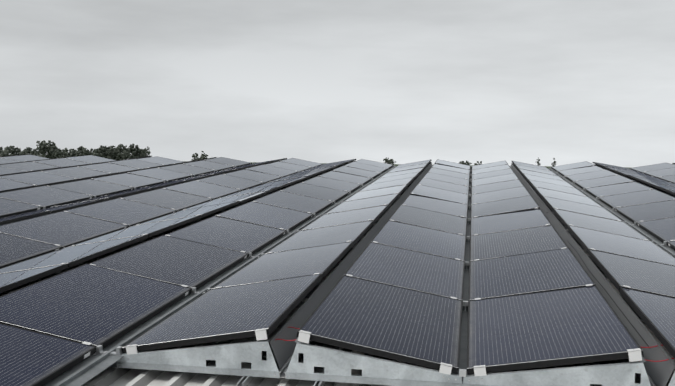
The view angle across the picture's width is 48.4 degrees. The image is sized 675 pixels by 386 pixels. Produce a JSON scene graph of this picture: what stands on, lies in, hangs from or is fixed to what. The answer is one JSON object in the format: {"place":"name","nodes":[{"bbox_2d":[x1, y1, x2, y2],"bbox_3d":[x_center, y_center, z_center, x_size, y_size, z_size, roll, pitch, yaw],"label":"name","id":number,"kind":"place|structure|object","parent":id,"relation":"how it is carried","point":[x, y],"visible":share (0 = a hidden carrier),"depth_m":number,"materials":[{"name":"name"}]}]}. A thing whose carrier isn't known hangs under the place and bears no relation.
{"place":"outdoors","nodes":[
{"label":"outdoors","id":0,"kind":"place"},
{"bbox_2d":[0,0,674,167],"label":"sky","id":1,"kind":"structure","parent":0,"point":[318,81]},
{"bbox_2d":[0,180,674,385],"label":"roof sheet","id":2,"kind":"object","parent":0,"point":[112,376],"depth_m":4.85,"materials":[{"name":"grey metal"}]},
{"bbox_2d":[2,183,645,385],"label":"base profiles","id":3,"kind":"object","parent":2,"relation":"on","point":[243,371],"visible":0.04,"depth_m":4.62,"materials":[{"name":"silver metal"}]},
{"bbox_2d":[43,163,666,385],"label":"valley brackets","id":4,"kind":"object","parent":3,"relation":"on","point":[282,371],"visible":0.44,"depth_m":4.90,"materials":[{"name":"silver metal"}]},
{"bbox_2d":[44,166,674,385],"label":"valley troughs","id":5,"kind":"object","parent":3,"relation":"on","point":[85,370],"visible":0.4,"depth_m":5.84,"materials":[{"name":"grey metal"}]},
{"bbox_2d":[121,331,638,381],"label":"bolts","id":6,"kind":"object","parent":3,"relation":"on","point":[442,376],"visible":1,"depth_m":4.42,"materials":[{"name":"silver metal"}]},
{"bbox_2d":[165,162,674,385],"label":"ridge trough","id":7,"kind":"object","parent":3,"relation":"on","point":[659,373],"visible":0.12,"depth_m":5.81,"materials":[{"name":"grey metal"}]},
{"bbox_2d":[457,169,471,383],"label":"valley channels","id":8,"kind":"object","parent":3,"relation":"on","point":[463,346],"visible":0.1,"depth_m":5.94,"materials":[{"name":"grey metal"}]},
{"bbox_2d":[2,161,674,385],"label":"support plates","id":9,"kind":"object","parent":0,"point":[329,360],"visible":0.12,"depth_m":4.54,"materials":[{"name":"silver metal"}]},
{"bbox_2d":[0,154,674,385],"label":"solar panels","id":10,"kind":"object","parent":9,"relation":"on","point":[539,303],"visible":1,"depth_m":7.38,"materials":[{"name":"black glass"}]},
{"bbox_2d":[210,161,673,361],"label":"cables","id":11,"kind":"object","parent":10,"relation":"on","point":[599,283],"depth_m":5.03,"materials":[{"name":"black rubber"}]},
{"bbox_2d":[0,157,674,375],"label":"clamps","id":12,"kind":"object","parent":9,"relation":"on","point":[480,370],"visible":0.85,"depth_m":4.60,"materials":[{"name":"silver metal"}]},
{"bbox_2d":[184,161,629,167],"bbox_3d":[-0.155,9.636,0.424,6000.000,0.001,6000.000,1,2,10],"label":"ground","id":13,"kind":"structure","parent":0,"point":[400,164],"depth_m":2771.02,"materials":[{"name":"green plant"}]},
{"bbox_2d":[0,147,6,155],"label":"tree","id":14,"kind":"object","parent":13,"relation":"on","point":[2,152],"visible":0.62,"depth_m":312.48,"materials":[{"name":"green plant"}]},
{"bbox_2d":[3,146,21,155],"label":"tree","id":15,"kind":"object","parent":13,"relation":"on","point":[13,151],"visible":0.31,"depth_m":364.77,"materials":[{"name":"green plant"}]},
{"bbox_2d":[21,147,35,154],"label":"tree","id":16,"kind":"object","parent":13,"relation":"on","point":[27,150],"visible":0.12,"depth_m":426.64,"materials":[{"name":"green plant"}]},
{"bbox_2d":[26,149,40,155],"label":"tree","id":17,"kind":"object","parent":13,"relation":"on","point":[33,152],"visible":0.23,"depth_m":419.56,"materials":[{"name":"green plant"}]},
{"bbox_2d":[35,140,61,158],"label":"tree","id":18,"kind":"object","parent":13,"relation":"on","point":[51,151],"visible":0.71,"depth_m":325.69,"materials":[{"name":"green plant"}]},
{"bbox_2d":[60,148,76,157],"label":"tree","id":19,"kind":"object","parent":13,"relation":"on","point":[65,153],"visible":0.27,"depth_m":384.42,"materials":[{"name":"green plant"}]},
{"bbox_2d":[73,146,85,156],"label":"tree","id":20,"kind":"object","parent":13,"relation":"on","point":[80,150],"visible":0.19,"depth_m":401.78,"materials":[{"name":"green plant"}]},
{"bbox_2d":[83,148,106,157],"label":"tree","id":21,"kind":"object","parent":13,"relation":"on","point":[97,152],"visible":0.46,"depth_m":373.07,"materials":[{"name":"green plant"}]},
{"bbox_2d":[97,145,114,158],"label":"tree","id":22,"kind":"object","parent":13,"relation":"on","point":[103,149],"visible":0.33,"depth_m":377.88,"materials":[{"name":"green plant"}]},
{"bbox_2d":[105,144,130,159],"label":"tree","id":23,"kind":"object","parent":13,"relation":"on","point":[120,151],"visible":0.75,"depth_m":376.95,"materials":[{"name":"green plant"}]},
{"bbox_2d":[127,144,148,157],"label":"tree","id":24,"kind":"object","parent":13,"relation":"on","point":[134,152],"visible":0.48,"depth_m":397.27,"materials":[{"name":"green plant"}]},
{"bbox_2d":[191,153,198,160],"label":"tree","id":25,"kind":"object","parent":13,"relation":"on","point":[195,155],"visible":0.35,"depth_m":502.14,"materials":[{"name":"green plant"}]},
{"bbox_2d":[197,151,207,159],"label":"tree","id":26,"kind":"object","parent":13,"relation":"on","point":[202,156],"visible":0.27,"depth_m":436.24,"materials":[{"name":"green plant"}]},
{"bbox_2d":[383,157,390,163],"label":"tree","id":27,"kind":"object","parent":13,"relation":"on","point":[387,161],"visible":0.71,"depth_m":602.75,"materials":[{"name":"green plant"}]},
{"bbox_2d":[237,250,618,385],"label":"base rails","id":28,"kind":"object","parent":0,"point":[244,380],"depth_m":4.64,"materials":[{"name":"grey metal"}]}
]}

